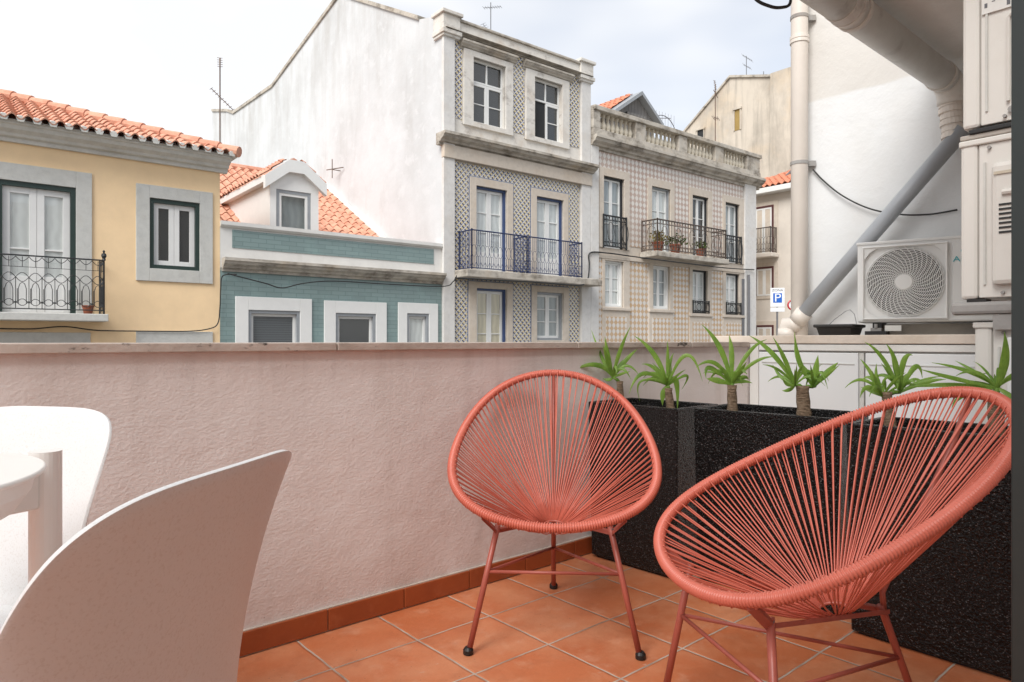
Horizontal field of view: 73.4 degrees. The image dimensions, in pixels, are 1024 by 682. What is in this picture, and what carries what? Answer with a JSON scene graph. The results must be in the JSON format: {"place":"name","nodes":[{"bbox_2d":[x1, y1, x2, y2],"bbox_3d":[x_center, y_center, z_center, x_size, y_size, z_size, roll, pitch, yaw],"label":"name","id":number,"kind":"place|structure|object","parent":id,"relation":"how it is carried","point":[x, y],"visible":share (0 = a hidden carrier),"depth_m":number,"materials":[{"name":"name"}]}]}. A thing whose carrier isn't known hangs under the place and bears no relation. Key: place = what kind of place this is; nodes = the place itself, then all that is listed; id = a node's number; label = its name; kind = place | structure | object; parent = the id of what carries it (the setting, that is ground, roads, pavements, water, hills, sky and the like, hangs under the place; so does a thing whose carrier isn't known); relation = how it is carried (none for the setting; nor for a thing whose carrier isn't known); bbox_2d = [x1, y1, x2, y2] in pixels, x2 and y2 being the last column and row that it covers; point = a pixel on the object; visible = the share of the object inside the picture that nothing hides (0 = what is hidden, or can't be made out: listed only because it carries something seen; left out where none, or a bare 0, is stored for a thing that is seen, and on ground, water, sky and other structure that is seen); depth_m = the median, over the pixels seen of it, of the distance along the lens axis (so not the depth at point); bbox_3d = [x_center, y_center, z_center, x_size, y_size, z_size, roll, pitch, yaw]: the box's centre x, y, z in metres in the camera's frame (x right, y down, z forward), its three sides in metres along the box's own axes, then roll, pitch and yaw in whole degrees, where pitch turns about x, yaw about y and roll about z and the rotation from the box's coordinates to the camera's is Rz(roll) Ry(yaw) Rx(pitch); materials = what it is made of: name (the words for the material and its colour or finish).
{"place":"outdoors","nodes":[
{"label":"outdoors","id":0,"kind":"place"},
{"bbox_2d":[0,0,790,140],"label":"sky","id":1,"kind":"structure","parent":0,"point":[149,62],"materials":[{"name":"white"}]},
{"bbox_2d":[237,553,1010,681],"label":"floor","id":2,"kind":"structure","parent":0,"point":[536,628],"depth_m":2.25,"materials":[{"name":"tile"}]},
{"bbox_2d":[0,449,61,582],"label":"round table","id":3,"kind":"object","parent":2,"relation":"on","point":[31,482],"visible":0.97,"depth_m":1.23,"materials":[{"name":"white plastic"}]},
{"bbox_2d":[0,406,111,629],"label":"shell chair","id":4,"kind":"object","parent":2,"relation":"on","point":[80,438],"visible":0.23,"depth_m":1.50,"materials":[{"name":"white plastic"}]},
{"bbox_2d":[0,450,291,681],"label":"shell chair","id":5,"kind":"object","parent":2,"relation":"on","point":[154,585],"visible":1,"depth_m":0.74,"materials":[{"name":"white plastic"}]},
{"bbox_2d":[0,342,749,657],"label":"parapet wall","id":6,"kind":"structure","parent":2,"relation":"on","point":[371,516],"depth_m":2.42,"materials":[{"name":"paint"}]},
{"bbox_2d":[447,369,661,660],"bbox_3d":[0.152,0.560,2.508,0.734,0.880,0.857,0,0,3],"label":"string chair","id":7,"kind":"object","parent":2,"relation":"on","point":[570,516],"visible":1,"depth_m":2.53,"materials":[{"name":"pink paint"}]},
{"bbox_2d":[588,397,717,577],"bbox_3d":[0.638,0.640,3.123,0.330,0.720,0.484,0,0,-43],"label":"planter","id":8,"kind":"object","parent":2,"relation":"on","point":[672,430],"visible":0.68,"depth_m":2.95,"materials":[{"name":"stone"}]},
{"bbox_2d":[580,328,637,403],"bbox_3d":[0.443,0.145,3.253,0.325,0.424,0.118,0,0,0],"label":"yucca plant","id":9,"kind":"object","parent":8,"relation":"on","point":[606,365],"visible":0.87,"depth_m":3.24,"materials":[{"name":"green plant"}]},
{"bbox_2d":[629,336,701,407],"bbox_3d":[0.672,0.166,3.039,0.329,0.379,0.145,0,0,0],"label":"yucca plant","id":10,"kind":"object","parent":8,"relation":"on","point":[661,376],"visible":0.94,"depth_m":3.05,"materials":[{"name":"green plant"}]},
{"bbox_2d":[694,403,868,613],"bbox_3d":[1.084,0.640,2.791,0.583,0.720,0.330,0,0,44],"label":"planter","id":11,"kind":"object","parent":2,"relation":"on","point":[724,437],"visible":0.41,"depth_m":2.67,"materials":[{"name":"stone"}]},
{"bbox_2d":[697,324,771,410],"bbox_3d":[0.943,0.143,2.935,0.332,0.430,0.129,0,0,0],"label":"yucca plant","id":12,"kind":"object","parent":11,"relation":"on","point":[731,376],"visible":0.96,"depth_m":2.93,"materials":[{"name":"green plant"}]},
{"bbox_2d":[749,332,838,415],"bbox_3d":[1.132,0.160,2.729,0.335,0.394,0.177,0,0,0],"label":"yucca plant","id":13,"kind":"object","parent":11,"relation":"on","point":[814,376],"visible":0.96,"depth_m":2.73,"materials":[{"name":"green plant"}]},
{"bbox_2d":[653,386,1010,681],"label":"string chair","id":14,"kind":"object","parent":2,"relation":"on","point":[850,586],"visible":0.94,"depth_m":1.78,"materials":[{"name":"pink paint"}]},
{"bbox_2d":[711,334,974,422],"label":"panelled low wall","id":15,"kind":"structure","parent":2,"relation":"on","point":[846,353],"depth_m":3.71,"materials":[{"name":"white paint"}]},
{"bbox_2d":[813,310,865,334],"bbox_3d":[2.171,-0.123,4.518,0.240,0.182,0.422,0,0,40],"label":"plastic basin","id":16,"kind":"object","parent":15,"relation":"on","point":[839,329],"visible":0.89,"depth_m":4.38,"materials":[{"name":"black plastic"}]},
{"bbox_2d":[857,235,998,334],"bbox_3d":[2.624,-0.330,4.289,0.808,0.596,0.390,0,0,35],"label":"fan air conditioner","id":17,"kind":"object","parent":15,"relation":"on","point":[918,280],"visible":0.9,"depth_m":4.23,"materials":[{"name":"metal"}]},
{"bbox_2d":[873,0,962,69],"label":"terrace building","id":18,"kind":"structure","parent":2,"relation":"on","point":[937,25],"depth_m":3.76,"materials":[{"name":"paint"}]},
{"bbox_2d":[800,0,962,140],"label":"overhead drain pipe","id":19,"kind":"object","parent":18,"relation":"attached to","point":[874,26],"visible":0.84,"depth_m":3.71,"materials":[{"name":"plastic"}]},
{"bbox_2d":[755,0,791,8],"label":"overhead wire","id":20,"kind":"object","parent":19,"relation":"hanging from","point":[760,2],"visible":1,"depth_m":3.00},
{"bbox_2d":[951,299,1010,329],"bbox_3d":[2.067,-0.095,2.486,0.660,0.110,0.650,0,0,-41],"label":"wall bracket","id":21,"kind":"object","parent":18,"relation":"attached to","point":[1002,319],"depth_m":2.42,"materials":[{"name":"white metal"}]},
{"bbox_2d":[959,133,1010,300],"bbox_3d":[2.029,-0.436,2.604,0.822,0.573,0.369,0,0,-41],"label":"stacked air conditioner","id":22,"kind":"object","parent":21,"relation":"on","point":[986,218],"visible":0.74,"depth_m":2.44,"materials":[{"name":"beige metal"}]},
{"bbox_2d":[960,122,1010,141],"bbox_3d":[2.114,-0.745,2.506,0.762,0.041,0.620,0,0,-41],"label":"wall bracket","id":23,"kind":"object","parent":18,"relation":"attached to","point":[990,131],"depth_m":2.43,"materials":[{"name":"beige metal"}]},
{"bbox_2d":[963,0,1010,132],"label":"stacked air conditioner","id":24,"kind":"object","parent":23,"relation":"on","point":[986,63],"visible":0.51,"depth_m":2.44,"materials":[{"name":"beige metal"}]},
{"bbox_2d":[847,417,1010,679],"bbox_3d":[1.570,0.640,2.114,0.330,0.720,0.920,0,0,-41],"label":"planter","id":25,"kind":"object","parent":2,"relation":"on","point":[948,594],"visible":0.57,"depth_m":2.13,"materials":[{"name":"stone"}]},
{"bbox_2d":[845,342,945,426],"bbox_3d":[1.323,0.179,2.385,0.309,0.353,0.142,0,0,0],"label":"yucca plant","id":26,"kind":"object","parent":25,"relation":"on","point":[897,379],"visible":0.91,"depth_m":2.39,"materials":[{"name":"green plant"}]},
{"bbox_2d":[904,332,1010,435],"bbox_3d":[1.451,0.164,2.204,0.379,0.386,0.156,0,0,12],"label":"yucca plant","id":27,"kind":"object","parent":25,"relation":"on","point":[997,381],"visible":0.71,"depth_m":2.16,"materials":[{"name":"green plant"}]},
{"bbox_2d":[1011,0,1023,681],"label":"door frame","id":28,"kind":"object","parent":2,"relation":"on","point":[1017,340],"visible":1,"depth_m":0.90,"materials":[{"name":"grey metal"}]},
{"bbox_3d":[2.071,0.820,2.595,0.670,0.360,0.320,0,0,-41],"label":"unit stand","id":29,"kind":"object","parent":2,"relation":"on","visible":0},
{"bbox_2d":[973,322,1010,425],"bbox_3d":[2.081,0.286,2.603,0.804,0.708,0.369,0,0,-41],"label":"stacked air conditioner","id":30,"kind":"object","parent":29,"relation":"on","point":[988,344],"visible":0.23,"depth_m":2.46,"materials":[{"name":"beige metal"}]},
{"bbox_2d":[683,67,790,177],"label":"weathered gable building","id":31,"kind":"structure","parent":0,"point":[753,113],"depth_m":35.42,"materials":[{"name":"paint"}]},
{"bbox_2d":[695,127,704,137],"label":"window","id":32,"kind":"structure","parent":31,"relation":"in","point":[700,131],"depth_m":37.97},
{"bbox_2d":[732,106,741,130],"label":"window","id":33,"kind":"structure","parent":31,"relation":"in","point":[736,111],"depth_m":36.22,"materials":[{"name":"yellow wood"}]},
{"bbox_2d":[743,55,752,74],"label":"tv antenna","id":34,"kind":"object","parent":31,"relation":"on","point":[746,63],"visible":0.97,"depth_m":52.02,"materials":[{"name":"grey metal"}]},
{"bbox_3d":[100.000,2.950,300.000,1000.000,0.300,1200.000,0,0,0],"label":"ground","id":35,"kind":"structure","parent":0,"visible":0},
{"bbox_2d":[0,89,241,342],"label":"yellow house","id":36,"kind":"structure","parent":35,"relation":"on","point":[114,221],"depth_m":11.68,"materials":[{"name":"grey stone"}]},
{"bbox_2d":[0,179,75,312],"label":"door","id":37,"kind":"structure","parent":36,"relation":"in","point":[36,219],"depth_m":11.10,"materials":[{"name":"green paint"}]},
{"bbox_2d":[81,305,93,313],"bbox_3d":[-6.964,-0.512,11.275,0.184,0.144,0.179,0,0,0],"label":"flower pot","id":38,"kind":"object","parent":36,"relation":"on","point":[90,307],"visible":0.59,"depth_m":11.22,"materials":[{"name":"ceramic"}]},
{"bbox_2d":[0,274,236,331],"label":"facade cable","id":39,"kind":"object","parent":36,"relation":"attached to","point":[132,330],"visible":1,"depth_m":11.85,"materials":[{"name":"black rubber"}]},
{"bbox_2d":[150,198,198,270],"bbox_3d":[-6.091,-1.901,12.376,0.827,1.240,0.120,0,0,-39],"label":"window","id":40,"kind":"structure","parent":36,"relation":"in","point":[174,225],"depth_m":12.37,"materials":[{"name":"green paint"}]},
{"bbox_2d":[211,57,233,141],"bbox_3d":[-5.659,-4.531,13.405,0.441,2.037,0.111,0,0,-13],"label":"tv antenna","id":41,"kind":"object","parent":36,"relation":"on","point":[220,66],"visible":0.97,"depth_m":13.38,"materials":[{"name":"grey metal"}]},
{"bbox_2d":[220,158,446,342],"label":"teal brick house","id":42,"kind":"structure","parent":35,"relation":"on","point":[291,222],"depth_m":14.46,"materials":[{"name":"brick"}]},
{"bbox_2d":[249,310,299,342],"bbox_3d":[-4.687,-0.189,13.493,1.014,0.813,0.120,0,0,-39],"label":"window","id":43,"kind":"structure","parent":42,"relation":"in","point":[265,326],"depth_m":13.51,"materials":[{"name":"white glass"}]},
{"bbox_2d":[227,273,456,287],"bbox_3d":[-3.177,-1.248,14.104,5.035,0.461,0.429,0,0,-40],"label":"facade cable","id":44,"kind":"object","parent":42,"relation":"attached to","point":[338,281],"visible":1,"depth_m":13.99,"materials":[{"name":"black rubber"}]},
{"bbox_2d":[336,313,375,341],"bbox_3d":[-3.340,-0.173,14.577,0.923,0.819,0.120,0,0,-39],"label":"window","id":45,"kind":"structure","parent":42,"relation":"in","point":[350,327],"depth_m":14.61,"materials":[{"name":"white glass"}]},
{"bbox_2d":[407,313,428,341],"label":"window","id":46,"kind":"structure","parent":42,"relation":"in","point":[417,324],"depth_m":15.58,"materials":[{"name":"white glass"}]},
{"bbox_2d":[211,0,601,341],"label":"building","id":47,"kind":"structure","parent":35,"relation":"on","point":[467,144],"depth_m":17.60,"materials":[{"name":"paint"}]},
{"bbox_2d":[474,60,502,127],"bbox_3d":[-0.635,-6.021,16.831,0.985,1.544,0.060,0,0,-39],"label":"window","id":48,"kind":"structure","parent":47,"relation":"in","point":[488,79],"depth_m":16.86,"materials":[{"name":"white glass"}]},
{"bbox_2d":[476,186,504,271],"bbox_3d":[-0.571,-2.716,16.870,0.941,2.042,0.120,0,0,-39],"label":"door","id":49,"kind":"structure","parent":47,"relation":"in","point":[490,203],"depth_m":16.90,"materials":[{"name":"blue paint"}]},
{"bbox_2d":[477,288,504,341],"bbox_3d":[-0.566,-0.365,16.873,0.930,1.824,0.120,0,0,-39],"label":"door","id":50,"kind":"structure","parent":47,"relation":"in","point":[490,302],"depth_m":16.90,"materials":[{"name":"white paint"}]},
{"bbox_2d":[481,2,501,28],"bbox_3d":[-0.531,-8.572,18.713,0.716,1.435,0.263,0,0,-33],"label":"tv antenna","id":51,"kind":"object","parent":47,"relation":"on","point":[490,7],"visible":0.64,"depth_m":18.65,"materials":[{"name":"grey metal"}]},
{"bbox_2d":[456,251,629,285],"bbox_3d":[1.155,-1.938,17.506,0.463,1.084,6.366,0,0,45],"label":"facade cable","id":52,"kind":"object","parent":47,"relation":"attached to","point":[545,282],"visible":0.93,"depth_m":17.12,"materials":[{"name":"black rubber"}]},
{"bbox_2d":[535,79,558,141],"bbox_3d":[0.865,-6.021,18.038,0.970,1.544,0.060,0,0,-39],"label":"window","id":53,"kind":"structure","parent":47,"relation":"in","point":[546,94],"depth_m":18.08,"materials":[{"name":"clear glass"}]},
{"bbox_2d":[537,197,561,275],"bbox_3d":[0.925,-2.716,18.074,0.942,2.042,0.120,0,0,-39],"label":"door","id":54,"kind":"structure","parent":47,"relation":"in","point":[549,211],"depth_m":18.17,"materials":[{"name":"blue paint"}]},
{"bbox_2d":[537,292,561,339],"bbox_3d":[0.928,-0.646,18.076,0.935,1.252,0.120,0,0,-39],"label":"window","id":55,"kind":"structure","parent":47,"relation":"in","point":[549,305],"depth_m":18.13,"materials":[{"name":"white glass"}]},
{"bbox_2d":[591,91,765,341],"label":"beige tiled building","id":56,"kind":"structure","parent":35,"relation":"on","point":[645,182],"depth_m":21.07,"materials":[{"name":"beige tile"}]},
{"bbox_2d":[604,176,621,249],"bbox_3d":[2.821,-3.634,19.600,0.848,2.016,0.120,0,0,-39],"label":"door","id":57,"kind":"structure","parent":56,"relation":"in","point":[612,187],"depth_m":19.72,"materials":[{"name":"white glass"}]},
{"bbox_2d":[605,261,621,306],"bbox_3d":[2.828,-1.619,19.605,0.767,1.304,0.120,0,0,-39],"label":"window","id":58,"kind":"structure","parent":56,"relation":"in","point":[613,270],"depth_m":19.70,"materials":[{"name":"white glass"}]},
{"bbox_2d":[648,230,669,250],"bbox_3d":[4.311,-2.943,20.143,0.638,0.675,0.639,0,0,32],"label":"flower pot","id":59,"kind":"object","parent":56,"relation":"on","point":[662,240],"visible":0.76,"depth_m":20.00,"materials":[{"name":"ceramic"}]},
{"bbox_2d":[652,187,668,251],"bbox_3d":[4.447,-3.634,20.909,0.876,2.016,0.120,0,0,-39],"label":"door","id":60,"kind":"structure","parent":56,"relation":"in","point":[660,197],"depth_m":21.04,"materials":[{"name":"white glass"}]},
{"bbox_2d":[653,266,667,308],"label":"window","id":61,"kind":"structure","parent":56,"relation":"in","point":[660,274],"depth_m":21.01,"materials":[{"name":"white glass"}]},
{"bbox_2d":[659,115,674,127],"bbox_3d":[5.497,-7.612,24.965,1.566,1.420,0.032,0,0,-39],"label":"grid antenna","id":62,"kind":"object","parent":56,"relation":"on","point":[666,118],"visible":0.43,"depth_m":25.08,"materials":[{"name":"grey metal"}]},
{"bbox_2d":[664,233,687,252],"bbox_3d":[4.926,-2.935,20.599,0.708,0.658,0.555,0,0,0],"label":"flower pot","id":63,"kind":"object","parent":56,"relation":"on","point":[681,243],"visible":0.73,"depth_m":20.54,"materials":[{"name":"ceramic"}]},
{"bbox_2d":[629,256,753,269],"bbox_3d":[6.037,-2.386,21.491,6.462,0.198,0.645,0,0,-39],"label":"facade cable","id":64,"kind":"object","parent":56,"relation":"attached to","point":[689,263],"visible":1,"depth_m":20.52,"materials":[{"name":"black rubber"}]},
{"bbox_2d":[693,270,705,313],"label":"window","id":65,"kind":"structure","parent":56,"relation":"in","point":[699,277],"depth_m":22.27,"materials":[{"name":"white glass"}]},
{"bbox_2d":[692,240,707,255],"bbox_3d":[5.833,-2.876,21.377,0.479,0.540,0.527,0,0,-41],"label":"flower pot","id":66,"kind":"object","parent":56,"relation":"on","point":[700,245],"visible":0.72,"depth_m":21.28,"materials":[{"name":"ceramic"}]},
{"bbox_2d":[693,196,706,256],"bbox_3d":[5.973,-3.634,22.137,0.843,2.016,0.120,0,0,-39],"label":"door","id":67,"kind":"structure","parent":56,"relation":"in","point":[699,203],"depth_m":22.27,"materials":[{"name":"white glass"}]},
{"bbox_2d":[713,80,719,140],"bbox_3d":[8.207,-8.658,27.671,0.253,3.834,0.408,0,0,33],"label":"tv antenna","id":68,"kind":"object","parent":56,"relation":"on","point":[717,118],"visible":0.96,"depth_m":27.62,"materials":[{"name":"grey metal"}]},
{"bbox_2d":[726,203,737,263],"bbox_3d":[7.360,-3.634,23.253,0.819,2.016,0.120,0,0,-39],"label":"door","id":69,"kind":"structure","parent":56,"relation":"in","point":[731,209],"depth_m":23.42,"materials":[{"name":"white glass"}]},
{"bbox_2d":[726,273,737,314],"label":"window","id":70,"kind":"structure","parent":56,"relation":"in","point":[731,279],"depth_m":23.40,"materials":[{"name":"white glass"}]},
{"bbox_2d":[756,170,790,335],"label":"cream house","id":71,"kind":"structure","parent":35,"relation":"on","point":[773,231],"depth_m":25.92,"materials":[{"name":"beige paint"}]},
{"bbox_2d":[756,204,773,253],"bbox_3d":[9.634,-4.238,26.268,0.050,1.841,0.831,0,0,-39],"label":"window","id":72,"kind":"structure","parent":71,"relation":"in","point":[771,207],"depth_m":26.23,"materials":[{"name":"red paint"}]},
{"bbox_2d":[756,266,773,295],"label":"window","id":73,"kind":"structure","parent":71,"relation":"in","point":[771,268],"depth_m":26.23,"materials":[{"name":"red paint"}]},
{"bbox_2d":[756,325,773,335],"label":"window","id":74,"kind":"structure","parent":71,"relation":"in","point":[764,327],"depth_m":26.21,"materials":[{"name":"white paint"}]},
{"bbox_2d":[770,288,784,335],"bbox_3d":[8.319,0.569,21.526,0.428,4.463,0.088,0,0,8],"label":"parking sign","id":75,"kind":"object","parent":35,"relation":"on","point":[777,297],"visible":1,"depth_m":21.49,"materials":[{"name":"grey metal"}]},
{"bbox_2d":[787,300,790,309],"bbox_3d":[9.403,0.706,23.026,0.364,4.189,0.108,0,0,0],"label":"road sign","id":76,"kind":"object","parent":35,"relation":"on","point":[789,304],"visible":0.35,"depth_m":22.99,"materials":[{"name":"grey metal"}]},
{"bbox_2d":[808,6,973,334],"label":"white neighbour building","id":77,"kind":"structure","parent":35,"relation":"on","point":[874,136],"depth_m":4.92,"materials":[{"name":"white paint"}]},
{"bbox_2d":[790,0,815,334],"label":"vertical drain pipe","id":78,"kind":"object","parent":77,"relation":"attached to","point":[800,19],"visible":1,"depth_m":5.09,"materials":[{"name":"beige plastic"}]},
{"bbox_2d":[777,125,968,335],"bbox_3d":[2.441,-0.689,4.739,0.131,1.354,1.250,0,0,-43],"label":"diagonal drain pipe","id":79,"kind":"object","parent":77,"relation":"attached to","point":[800,317],"visible":0.87,"depth_m":4.64,"materials":[{"name":"grey plastic"}]},
{"bbox_2d":[813,169,956,215],"bbox_3d":[2.563,-1.061,4.790,0.023,0.455,0.948,0,0,-41],"label":"wall cable","id":80,"kind":"object","parent":77,"relation":"attached to","point":[824,181],"depth_m":4.82,"materials":[{"name":"black rubber"}]}
]}

